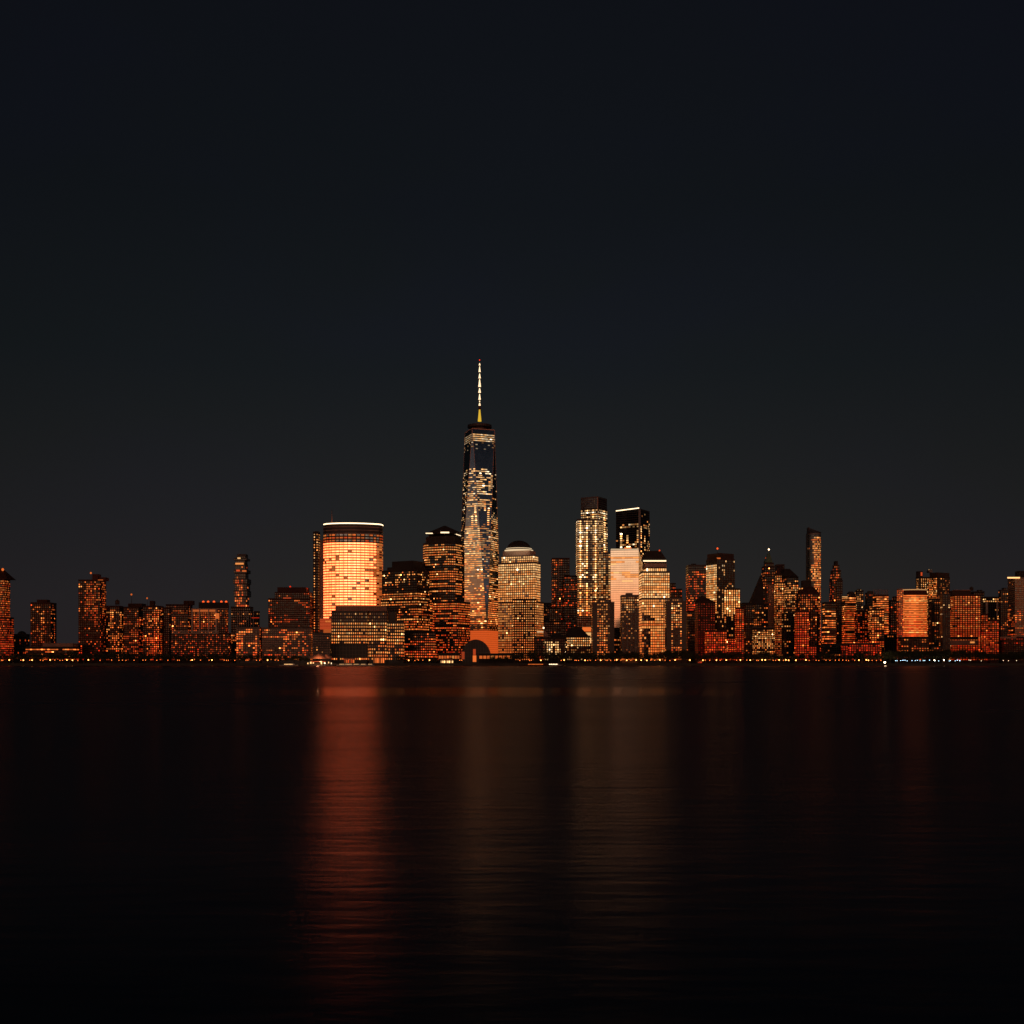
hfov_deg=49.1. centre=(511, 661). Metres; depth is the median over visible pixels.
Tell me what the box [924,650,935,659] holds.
tree
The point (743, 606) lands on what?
further windows
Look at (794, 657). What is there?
tree
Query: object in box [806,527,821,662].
residential tower
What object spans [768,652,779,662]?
tree
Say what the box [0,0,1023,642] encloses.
sky
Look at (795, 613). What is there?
further windows
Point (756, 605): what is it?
further windows
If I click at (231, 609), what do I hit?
further windows
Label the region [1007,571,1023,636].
office tower
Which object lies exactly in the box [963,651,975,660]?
tree
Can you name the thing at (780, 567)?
office tower
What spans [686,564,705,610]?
office tower
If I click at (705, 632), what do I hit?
further windows
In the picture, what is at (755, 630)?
further windows
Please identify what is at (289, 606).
apartment tower
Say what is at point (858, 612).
further windows
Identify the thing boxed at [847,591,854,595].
office building
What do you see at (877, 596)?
further windows
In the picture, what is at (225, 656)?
tree
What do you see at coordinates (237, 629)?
further windows
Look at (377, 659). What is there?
pavilion
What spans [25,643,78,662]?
school building
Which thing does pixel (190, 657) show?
tree
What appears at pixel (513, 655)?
tree
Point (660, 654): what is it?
tree
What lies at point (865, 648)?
office building
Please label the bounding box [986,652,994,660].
tree
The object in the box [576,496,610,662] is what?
office tower
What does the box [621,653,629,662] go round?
tree
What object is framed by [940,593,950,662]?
apartment tower
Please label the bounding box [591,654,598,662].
tree
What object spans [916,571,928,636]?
office tower
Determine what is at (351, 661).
pavilion
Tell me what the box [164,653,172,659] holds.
tree
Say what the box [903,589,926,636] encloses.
office tower
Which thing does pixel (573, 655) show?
tree
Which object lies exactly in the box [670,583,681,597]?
office tower
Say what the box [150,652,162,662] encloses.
tree
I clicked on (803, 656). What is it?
tree
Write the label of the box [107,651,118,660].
tree
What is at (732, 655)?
tree
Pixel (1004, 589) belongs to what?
further windows
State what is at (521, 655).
tree
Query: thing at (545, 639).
further windows
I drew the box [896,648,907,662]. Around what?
tree
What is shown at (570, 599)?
residential tower
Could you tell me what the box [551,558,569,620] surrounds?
residential tower
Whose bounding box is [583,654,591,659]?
tree
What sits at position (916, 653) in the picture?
tree
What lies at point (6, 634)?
apartment tower
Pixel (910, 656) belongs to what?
tree
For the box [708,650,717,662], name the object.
tree
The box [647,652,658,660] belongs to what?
tree
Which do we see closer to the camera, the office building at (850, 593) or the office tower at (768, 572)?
the office building at (850, 593)
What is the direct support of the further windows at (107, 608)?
in the apartment building at (114, 628)
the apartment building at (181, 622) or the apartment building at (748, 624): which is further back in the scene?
the apartment building at (748, 624)
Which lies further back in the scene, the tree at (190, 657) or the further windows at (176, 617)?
the further windows at (176, 617)
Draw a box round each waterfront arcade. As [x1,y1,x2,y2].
[438,653,460,662]
[478,653,514,662]
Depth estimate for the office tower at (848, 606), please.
1780.00 m
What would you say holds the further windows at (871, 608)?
in the apartment tower at (875, 624)
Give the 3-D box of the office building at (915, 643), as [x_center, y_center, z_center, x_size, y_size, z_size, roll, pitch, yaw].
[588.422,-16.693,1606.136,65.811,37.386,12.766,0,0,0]
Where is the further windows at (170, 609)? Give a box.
[162,609,171,653]
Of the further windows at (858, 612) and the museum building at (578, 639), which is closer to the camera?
the museum building at (578, 639)
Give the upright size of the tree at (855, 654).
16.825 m
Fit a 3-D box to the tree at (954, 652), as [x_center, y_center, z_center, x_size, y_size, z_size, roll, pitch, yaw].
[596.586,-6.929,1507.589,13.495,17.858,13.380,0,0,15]
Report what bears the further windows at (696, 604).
in the apartment tower at (704, 613)
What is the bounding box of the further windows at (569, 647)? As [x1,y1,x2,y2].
[567,647,589,659]
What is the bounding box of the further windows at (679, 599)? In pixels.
[665,599,681,659]
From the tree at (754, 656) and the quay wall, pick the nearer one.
the quay wall
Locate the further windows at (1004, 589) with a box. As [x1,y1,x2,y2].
[1001,589,1007,636]
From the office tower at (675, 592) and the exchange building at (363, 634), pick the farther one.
the office tower at (675, 592)
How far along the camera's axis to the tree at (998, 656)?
1507.10 m
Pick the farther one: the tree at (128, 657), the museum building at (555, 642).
the museum building at (555, 642)
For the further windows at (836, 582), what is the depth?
2001.73 m
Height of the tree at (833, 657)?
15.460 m
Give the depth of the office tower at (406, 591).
1700.60 m
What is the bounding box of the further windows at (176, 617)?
[172,617,190,632]
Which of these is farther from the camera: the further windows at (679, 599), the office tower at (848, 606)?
the office tower at (848, 606)
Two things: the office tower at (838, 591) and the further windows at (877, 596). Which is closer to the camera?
the further windows at (877, 596)
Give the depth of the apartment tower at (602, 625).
1560.00 m
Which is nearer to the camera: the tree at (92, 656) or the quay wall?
the quay wall
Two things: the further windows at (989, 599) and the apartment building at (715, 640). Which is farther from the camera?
the further windows at (989, 599)
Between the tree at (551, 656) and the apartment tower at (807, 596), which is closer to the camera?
the tree at (551, 656)
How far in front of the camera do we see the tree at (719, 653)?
1506.32 m
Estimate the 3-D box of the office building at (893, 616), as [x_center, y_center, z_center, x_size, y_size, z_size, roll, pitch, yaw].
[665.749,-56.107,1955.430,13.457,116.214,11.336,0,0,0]
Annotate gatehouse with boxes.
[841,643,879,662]
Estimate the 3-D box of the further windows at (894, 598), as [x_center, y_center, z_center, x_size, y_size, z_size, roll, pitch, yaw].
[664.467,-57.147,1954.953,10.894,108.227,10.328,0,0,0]
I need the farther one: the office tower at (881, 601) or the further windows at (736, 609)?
the office tower at (881, 601)
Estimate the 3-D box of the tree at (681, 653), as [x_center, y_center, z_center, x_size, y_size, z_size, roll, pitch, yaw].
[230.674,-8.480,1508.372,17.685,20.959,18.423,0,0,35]
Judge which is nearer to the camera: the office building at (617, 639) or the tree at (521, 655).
the tree at (521, 655)
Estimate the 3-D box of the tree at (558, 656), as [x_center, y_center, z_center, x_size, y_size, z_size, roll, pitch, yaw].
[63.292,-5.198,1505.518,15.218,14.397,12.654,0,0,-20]
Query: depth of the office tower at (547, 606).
2600.00 m
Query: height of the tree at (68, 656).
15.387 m
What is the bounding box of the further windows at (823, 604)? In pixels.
[822,604,835,643]
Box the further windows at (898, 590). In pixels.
[898,590,901,636]
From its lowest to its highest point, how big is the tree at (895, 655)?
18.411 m
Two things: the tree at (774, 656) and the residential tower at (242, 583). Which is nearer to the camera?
the tree at (774, 656)
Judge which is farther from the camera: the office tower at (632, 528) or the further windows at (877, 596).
the office tower at (632, 528)
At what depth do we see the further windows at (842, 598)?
1779.94 m
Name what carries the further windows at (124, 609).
in the apartment building at (133, 628)
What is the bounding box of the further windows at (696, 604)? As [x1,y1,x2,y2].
[696,604,714,652]
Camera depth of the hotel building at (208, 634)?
1600.00 m
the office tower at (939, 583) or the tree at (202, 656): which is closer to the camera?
the tree at (202, 656)
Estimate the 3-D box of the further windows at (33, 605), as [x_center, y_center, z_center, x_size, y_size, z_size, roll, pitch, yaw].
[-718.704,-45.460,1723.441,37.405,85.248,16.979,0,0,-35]
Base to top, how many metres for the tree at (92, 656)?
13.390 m
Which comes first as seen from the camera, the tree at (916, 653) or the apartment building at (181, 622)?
the tree at (916, 653)
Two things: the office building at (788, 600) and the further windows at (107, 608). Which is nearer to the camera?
the further windows at (107, 608)
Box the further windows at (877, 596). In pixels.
[873,596,888,625]
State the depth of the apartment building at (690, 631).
1800.00 m
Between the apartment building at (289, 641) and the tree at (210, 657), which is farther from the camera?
the apartment building at (289, 641)
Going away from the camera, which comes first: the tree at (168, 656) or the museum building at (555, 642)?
the tree at (168, 656)
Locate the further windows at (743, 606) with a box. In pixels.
[743,606,752,652]
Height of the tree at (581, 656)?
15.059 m
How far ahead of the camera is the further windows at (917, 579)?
1899.83 m
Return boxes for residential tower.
[233,554,250,605]
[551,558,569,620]
[564,575,576,630]
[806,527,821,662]
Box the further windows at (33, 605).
[31,605,55,646]
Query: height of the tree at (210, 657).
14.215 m
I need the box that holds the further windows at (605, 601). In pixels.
[597,601,609,659]
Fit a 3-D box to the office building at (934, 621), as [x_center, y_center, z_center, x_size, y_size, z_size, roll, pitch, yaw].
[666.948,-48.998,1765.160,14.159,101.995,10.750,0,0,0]
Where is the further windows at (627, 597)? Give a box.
[620,597,638,659]
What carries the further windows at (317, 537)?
in the office tower at (317, 578)
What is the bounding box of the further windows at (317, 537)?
[314,537,317,630]
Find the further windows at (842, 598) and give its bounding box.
[842,598,855,642]
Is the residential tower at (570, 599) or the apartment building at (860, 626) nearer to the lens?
the apartment building at (860, 626)
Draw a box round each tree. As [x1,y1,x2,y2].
[9,653,18,662]
[37,653,44,662]
[50,653,58,662]
[65,652,71,662]
[72,650,81,659]
[86,654,95,659]
[99,654,107,662]
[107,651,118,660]
[115,650,126,662]
[122,652,130,659]
[129,653,136,662]
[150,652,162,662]
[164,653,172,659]
[187,655,194,660]
[199,653,205,660]
[207,653,214,662]
[221,653,228,662]
[252,654,260,660]
[268,654,276,662]
[510,653,521,662]
[516,652,524,662]
[525,651,538,662]
[545,651,553,662]
[555,653,561,662]
[561,652,568,659]
[568,651,576,662]
[574,653,583,660]
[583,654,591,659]
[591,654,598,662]
[602,651,608,662]
[615,650,623,662]
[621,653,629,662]
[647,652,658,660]
[653,651,667,662]
[660,650,674,662]
[670,650,678,659]
[678,649,689,662]
[682,652,693,660]
[701,653,709,660]
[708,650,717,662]
[715,650,722,659]
[726,651,737,662]
[731,653,743,660]
[742,652,750,659]
[752,654,758,662]
[757,652,764,658]
[761,653,773,662]
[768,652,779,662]
[789,654,798,660]
[798,653,805,659]
[812,654,820,662]
[822,653,832,662]
[829,652,836,662]
[852,651,859,662]
[859,652,865,662]
[865,653,873,662]
[873,653,881,660]
[879,650,887,659]
[885,650,898,662]
[887,651,901,659]
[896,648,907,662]
[906,651,915,662]
[909,650,922,662]
[917,650,927,659]
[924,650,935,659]
[927,649,942,662]
[936,650,947,662]
[943,649,956,662]
[951,651,959,662]
[958,648,968,662]
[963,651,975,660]
[970,649,985,659]
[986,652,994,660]
[993,652,1001,662]
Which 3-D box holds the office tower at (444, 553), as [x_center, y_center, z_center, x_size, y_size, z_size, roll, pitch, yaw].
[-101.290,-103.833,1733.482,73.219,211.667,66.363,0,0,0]
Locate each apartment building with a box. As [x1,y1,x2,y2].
[106,599,122,662]
[123,594,147,662]
[143,601,163,662]
[162,607,171,662]
[166,601,194,614]
[172,615,190,632]
[231,606,259,662]
[236,627,261,662]
[262,627,312,662]
[686,611,694,662]
[705,630,726,662]
[743,604,753,662]
[821,644,840,662]
[854,605,868,642]
[884,634,896,662]
[981,614,998,662]
[999,637,1023,662]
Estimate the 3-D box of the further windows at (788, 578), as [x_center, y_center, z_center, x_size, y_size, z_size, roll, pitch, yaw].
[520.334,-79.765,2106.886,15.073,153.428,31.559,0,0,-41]
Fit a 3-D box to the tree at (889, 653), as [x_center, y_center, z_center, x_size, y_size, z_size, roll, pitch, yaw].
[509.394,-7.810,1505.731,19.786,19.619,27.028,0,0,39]
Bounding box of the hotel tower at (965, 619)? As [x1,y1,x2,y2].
[949,590,980,662]
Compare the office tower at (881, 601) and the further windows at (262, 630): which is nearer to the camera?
the further windows at (262, 630)
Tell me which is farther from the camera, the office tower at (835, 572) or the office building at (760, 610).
the office tower at (835, 572)
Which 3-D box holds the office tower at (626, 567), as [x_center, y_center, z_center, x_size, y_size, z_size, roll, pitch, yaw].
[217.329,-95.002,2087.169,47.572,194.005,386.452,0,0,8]
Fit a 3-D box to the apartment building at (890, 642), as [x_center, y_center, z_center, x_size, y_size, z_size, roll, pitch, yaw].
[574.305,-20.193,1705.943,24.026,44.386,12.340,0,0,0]
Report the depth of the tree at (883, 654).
1506.31 m
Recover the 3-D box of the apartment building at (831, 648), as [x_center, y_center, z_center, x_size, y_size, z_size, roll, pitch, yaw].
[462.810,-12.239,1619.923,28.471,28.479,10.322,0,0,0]
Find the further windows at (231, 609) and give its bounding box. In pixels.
[231,609,259,659]
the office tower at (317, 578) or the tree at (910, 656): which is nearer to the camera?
the tree at (910, 656)
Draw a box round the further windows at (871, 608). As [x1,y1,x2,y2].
[868,608,883,659]
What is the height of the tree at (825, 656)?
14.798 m
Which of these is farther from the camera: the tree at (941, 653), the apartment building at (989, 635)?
the apartment building at (989, 635)
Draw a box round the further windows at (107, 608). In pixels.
[107,608,122,659]
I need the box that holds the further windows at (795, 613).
[795,613,815,659]
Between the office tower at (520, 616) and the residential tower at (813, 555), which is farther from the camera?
the residential tower at (813, 555)
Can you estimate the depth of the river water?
30.58 m
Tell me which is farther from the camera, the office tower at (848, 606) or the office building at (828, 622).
the office tower at (848, 606)
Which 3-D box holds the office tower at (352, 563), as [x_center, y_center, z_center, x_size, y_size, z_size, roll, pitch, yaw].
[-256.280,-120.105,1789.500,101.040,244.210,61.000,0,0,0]
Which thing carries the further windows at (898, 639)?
in the office building at (915, 643)
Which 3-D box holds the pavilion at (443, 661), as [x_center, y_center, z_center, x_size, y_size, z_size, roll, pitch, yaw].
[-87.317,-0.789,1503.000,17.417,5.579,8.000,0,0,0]
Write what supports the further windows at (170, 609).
in the apartment building at (166, 627)
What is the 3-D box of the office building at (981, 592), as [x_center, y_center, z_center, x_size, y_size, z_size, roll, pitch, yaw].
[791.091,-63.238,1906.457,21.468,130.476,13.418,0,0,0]
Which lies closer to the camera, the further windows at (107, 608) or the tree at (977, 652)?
the tree at (977, 652)
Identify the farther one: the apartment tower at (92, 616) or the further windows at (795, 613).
the apartment tower at (92, 616)
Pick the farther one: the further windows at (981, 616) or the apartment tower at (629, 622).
the further windows at (981, 616)
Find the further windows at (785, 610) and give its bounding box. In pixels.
[782,610,794,652]
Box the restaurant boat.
[519,664,550,665]
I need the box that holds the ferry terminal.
[305,654,335,665]
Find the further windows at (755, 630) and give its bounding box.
[755,630,774,649]
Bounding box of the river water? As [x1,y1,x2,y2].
[0,666,1023,1023]
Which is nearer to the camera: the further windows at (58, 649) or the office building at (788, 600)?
the further windows at (58, 649)
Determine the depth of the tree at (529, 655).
1508.80 m
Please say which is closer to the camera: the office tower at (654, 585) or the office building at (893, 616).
the office tower at (654, 585)
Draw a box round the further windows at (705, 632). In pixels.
[705,632,726,659]
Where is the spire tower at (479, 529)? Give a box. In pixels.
[461,359,498,652]
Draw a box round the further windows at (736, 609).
[727,609,743,659]
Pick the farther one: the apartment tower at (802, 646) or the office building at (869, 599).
the office building at (869, 599)
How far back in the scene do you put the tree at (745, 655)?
1504.37 m
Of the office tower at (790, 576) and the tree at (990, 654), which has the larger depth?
the office tower at (790, 576)
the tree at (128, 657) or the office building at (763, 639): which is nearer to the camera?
the tree at (128, 657)
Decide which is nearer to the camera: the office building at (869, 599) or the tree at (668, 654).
the tree at (668, 654)
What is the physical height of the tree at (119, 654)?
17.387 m
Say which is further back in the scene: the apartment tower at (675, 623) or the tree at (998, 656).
the apartment tower at (675, 623)
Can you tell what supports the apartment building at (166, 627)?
on the ground
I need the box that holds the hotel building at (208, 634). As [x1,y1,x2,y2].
[171,601,231,662]
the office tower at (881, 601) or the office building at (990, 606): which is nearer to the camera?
the office building at (990, 606)
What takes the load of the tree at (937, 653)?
on the ground
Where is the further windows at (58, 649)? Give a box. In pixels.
[26,649,70,659]
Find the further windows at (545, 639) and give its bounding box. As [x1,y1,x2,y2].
[545,639,566,659]
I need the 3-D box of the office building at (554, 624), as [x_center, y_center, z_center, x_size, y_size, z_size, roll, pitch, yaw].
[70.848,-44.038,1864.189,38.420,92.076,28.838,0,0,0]
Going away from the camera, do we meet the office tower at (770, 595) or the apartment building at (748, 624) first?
the apartment building at (748, 624)
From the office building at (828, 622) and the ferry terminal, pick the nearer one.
the ferry terminal
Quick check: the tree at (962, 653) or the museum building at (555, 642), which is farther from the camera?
the museum building at (555, 642)
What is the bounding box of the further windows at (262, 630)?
[262,630,312,659]
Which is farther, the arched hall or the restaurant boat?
the arched hall
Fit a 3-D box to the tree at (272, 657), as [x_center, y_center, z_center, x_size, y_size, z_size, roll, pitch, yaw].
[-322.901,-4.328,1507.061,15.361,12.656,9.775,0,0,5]
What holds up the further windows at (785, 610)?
in the office building at (788, 632)
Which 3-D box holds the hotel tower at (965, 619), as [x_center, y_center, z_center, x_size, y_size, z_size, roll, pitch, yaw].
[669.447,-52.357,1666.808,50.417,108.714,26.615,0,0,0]
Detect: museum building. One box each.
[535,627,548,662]
[544,633,567,662]
[565,628,590,662]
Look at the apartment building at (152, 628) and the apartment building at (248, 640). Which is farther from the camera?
the apartment building at (152, 628)
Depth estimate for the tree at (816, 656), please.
1506.70 m
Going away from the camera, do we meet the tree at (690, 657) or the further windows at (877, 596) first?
the tree at (690, 657)
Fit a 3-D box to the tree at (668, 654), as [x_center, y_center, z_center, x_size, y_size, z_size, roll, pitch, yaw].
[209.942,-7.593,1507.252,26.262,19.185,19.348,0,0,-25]
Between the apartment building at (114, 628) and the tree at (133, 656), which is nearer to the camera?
the tree at (133, 656)
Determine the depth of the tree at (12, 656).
1508.37 m
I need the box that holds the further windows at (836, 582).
[835,582,839,642]
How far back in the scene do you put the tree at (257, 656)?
1505.07 m
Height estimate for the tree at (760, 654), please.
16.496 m
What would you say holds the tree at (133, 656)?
on the ground
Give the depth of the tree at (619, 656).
1507.71 m
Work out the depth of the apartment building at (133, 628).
1650.00 m
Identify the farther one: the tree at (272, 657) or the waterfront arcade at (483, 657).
the waterfront arcade at (483, 657)
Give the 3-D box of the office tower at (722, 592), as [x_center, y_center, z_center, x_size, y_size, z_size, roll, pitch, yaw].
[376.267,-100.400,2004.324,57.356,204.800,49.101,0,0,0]
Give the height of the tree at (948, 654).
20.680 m
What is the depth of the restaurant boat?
1475.02 m
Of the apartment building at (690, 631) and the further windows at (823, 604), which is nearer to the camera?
the further windows at (823, 604)
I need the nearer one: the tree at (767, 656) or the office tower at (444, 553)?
the tree at (767, 656)
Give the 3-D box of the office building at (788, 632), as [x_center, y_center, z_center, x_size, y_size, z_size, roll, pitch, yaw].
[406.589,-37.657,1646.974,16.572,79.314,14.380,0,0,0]
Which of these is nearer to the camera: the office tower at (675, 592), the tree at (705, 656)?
the tree at (705, 656)
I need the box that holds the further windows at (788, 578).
[784,578,797,610]
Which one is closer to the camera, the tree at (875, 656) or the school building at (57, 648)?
the tree at (875, 656)
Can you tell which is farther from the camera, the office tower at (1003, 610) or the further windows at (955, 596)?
the office tower at (1003, 610)
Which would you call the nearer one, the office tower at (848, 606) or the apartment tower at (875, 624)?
the apartment tower at (875, 624)
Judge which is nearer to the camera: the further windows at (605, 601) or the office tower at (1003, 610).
the further windows at (605, 601)
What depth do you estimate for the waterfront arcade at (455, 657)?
1552.60 m
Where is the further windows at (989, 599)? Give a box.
[982,599,995,618]
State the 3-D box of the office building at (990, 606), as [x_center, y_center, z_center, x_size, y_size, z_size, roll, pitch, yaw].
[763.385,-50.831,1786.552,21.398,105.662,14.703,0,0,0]
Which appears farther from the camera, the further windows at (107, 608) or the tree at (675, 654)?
the further windows at (107, 608)
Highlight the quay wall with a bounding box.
[0,663,1023,665]
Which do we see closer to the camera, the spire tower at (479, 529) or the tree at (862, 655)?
the tree at (862, 655)
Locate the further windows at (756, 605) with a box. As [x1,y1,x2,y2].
[756,605,767,626]
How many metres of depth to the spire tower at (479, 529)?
2056.81 m
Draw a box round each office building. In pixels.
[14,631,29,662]
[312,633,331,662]
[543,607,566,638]
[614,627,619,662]
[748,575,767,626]
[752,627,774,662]
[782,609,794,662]
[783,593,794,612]
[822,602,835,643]
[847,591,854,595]
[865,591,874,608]
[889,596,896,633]
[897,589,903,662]
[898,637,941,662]
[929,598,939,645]
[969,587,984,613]
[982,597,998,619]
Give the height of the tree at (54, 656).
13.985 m
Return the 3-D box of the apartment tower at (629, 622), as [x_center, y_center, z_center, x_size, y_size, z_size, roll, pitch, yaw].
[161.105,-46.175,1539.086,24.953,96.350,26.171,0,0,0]
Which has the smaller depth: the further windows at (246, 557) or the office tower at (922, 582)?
the office tower at (922, 582)
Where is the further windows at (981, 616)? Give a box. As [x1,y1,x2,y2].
[981,616,998,659]
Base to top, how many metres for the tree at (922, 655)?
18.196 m
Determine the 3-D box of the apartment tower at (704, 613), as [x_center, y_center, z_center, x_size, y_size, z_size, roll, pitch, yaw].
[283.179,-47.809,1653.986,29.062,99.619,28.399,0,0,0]
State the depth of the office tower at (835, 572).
2200.40 m
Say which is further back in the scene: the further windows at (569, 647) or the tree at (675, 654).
the further windows at (569, 647)
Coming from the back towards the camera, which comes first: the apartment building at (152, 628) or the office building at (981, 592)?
the office building at (981, 592)
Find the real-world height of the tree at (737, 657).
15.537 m
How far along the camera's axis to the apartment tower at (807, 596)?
1721.28 m
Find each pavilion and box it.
[343,658,353,662]
[373,657,384,662]
[441,659,452,662]
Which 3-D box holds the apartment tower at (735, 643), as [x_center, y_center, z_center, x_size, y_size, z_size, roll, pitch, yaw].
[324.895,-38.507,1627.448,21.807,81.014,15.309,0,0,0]
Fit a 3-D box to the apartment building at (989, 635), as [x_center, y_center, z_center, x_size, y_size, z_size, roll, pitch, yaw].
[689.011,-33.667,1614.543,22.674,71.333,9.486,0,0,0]
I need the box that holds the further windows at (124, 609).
[124,609,141,659]
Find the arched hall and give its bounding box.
[460,639,490,662]
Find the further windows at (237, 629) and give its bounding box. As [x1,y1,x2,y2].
[237,629,260,657]
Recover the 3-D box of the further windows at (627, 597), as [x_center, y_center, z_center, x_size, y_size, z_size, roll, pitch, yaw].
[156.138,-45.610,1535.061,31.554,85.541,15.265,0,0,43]
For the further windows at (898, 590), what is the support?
in the office building at (900, 605)
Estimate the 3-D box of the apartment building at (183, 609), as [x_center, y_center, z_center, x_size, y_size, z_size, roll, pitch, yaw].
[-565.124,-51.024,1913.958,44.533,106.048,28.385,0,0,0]
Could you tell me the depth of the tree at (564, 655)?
1502.44 m
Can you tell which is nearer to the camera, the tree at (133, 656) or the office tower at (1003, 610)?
the tree at (133, 656)
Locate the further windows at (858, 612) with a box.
[854,612,865,642]
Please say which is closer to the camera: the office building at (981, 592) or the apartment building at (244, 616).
the apartment building at (244, 616)
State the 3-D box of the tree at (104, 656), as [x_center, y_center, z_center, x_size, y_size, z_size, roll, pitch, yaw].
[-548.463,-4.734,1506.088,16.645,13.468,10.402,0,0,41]
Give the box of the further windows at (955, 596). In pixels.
[950,596,979,659]
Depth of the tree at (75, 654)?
1507.18 m
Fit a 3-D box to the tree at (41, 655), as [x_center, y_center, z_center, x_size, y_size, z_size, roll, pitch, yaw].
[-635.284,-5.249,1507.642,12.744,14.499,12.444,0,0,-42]
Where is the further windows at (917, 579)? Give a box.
[917,579,927,619]
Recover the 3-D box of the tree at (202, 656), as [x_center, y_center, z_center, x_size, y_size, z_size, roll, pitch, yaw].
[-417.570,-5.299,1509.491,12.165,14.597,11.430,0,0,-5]
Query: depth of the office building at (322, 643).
1545.00 m
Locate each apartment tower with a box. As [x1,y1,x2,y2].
[0,568,14,662]
[30,600,56,646]
[78,572,108,662]
[268,586,312,627]
[591,598,614,662]
[620,593,638,662]
[664,598,686,662]
[693,596,714,662]
[727,607,743,662]
[795,610,816,662]
[796,580,819,662]
[855,589,863,610]
[868,607,883,662]
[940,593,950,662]
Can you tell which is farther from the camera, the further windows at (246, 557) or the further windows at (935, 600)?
the further windows at (246, 557)
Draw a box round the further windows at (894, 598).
[889,598,896,633]
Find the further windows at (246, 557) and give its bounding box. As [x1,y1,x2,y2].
[234,557,250,604]
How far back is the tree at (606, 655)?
1504.59 m
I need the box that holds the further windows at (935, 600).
[930,600,939,645]
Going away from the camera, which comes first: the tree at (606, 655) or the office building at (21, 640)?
the tree at (606, 655)
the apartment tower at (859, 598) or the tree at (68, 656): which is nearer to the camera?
the tree at (68, 656)
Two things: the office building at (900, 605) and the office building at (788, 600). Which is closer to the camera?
the office building at (900, 605)
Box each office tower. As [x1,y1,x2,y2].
[313,531,322,632]
[319,515,382,632]
[381,561,435,662]
[423,526,469,662]
[498,541,543,662]
[543,603,550,620]
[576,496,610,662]
[611,549,642,626]
[616,508,649,563]
[639,550,669,662]
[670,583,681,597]
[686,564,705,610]
[706,548,739,636]
[762,549,774,602]
[767,585,773,626]
[774,569,783,662]
[775,564,784,592]
[781,569,798,610]
[829,561,841,601]
[835,580,842,643]
[842,596,855,643]
[873,589,888,633]
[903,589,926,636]
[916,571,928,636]
[927,570,949,645]
[998,588,1007,636]
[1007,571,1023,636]
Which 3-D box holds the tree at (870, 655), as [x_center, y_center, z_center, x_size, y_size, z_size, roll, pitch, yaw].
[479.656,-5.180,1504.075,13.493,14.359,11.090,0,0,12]
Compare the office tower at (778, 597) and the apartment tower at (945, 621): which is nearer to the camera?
the apartment tower at (945, 621)
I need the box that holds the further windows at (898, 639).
[898,639,940,659]
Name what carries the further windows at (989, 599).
in the office building at (990, 606)
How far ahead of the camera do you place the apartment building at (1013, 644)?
1600.00 m
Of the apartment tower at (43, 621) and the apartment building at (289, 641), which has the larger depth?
the apartment tower at (43, 621)
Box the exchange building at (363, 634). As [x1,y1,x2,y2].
[331,606,403,662]

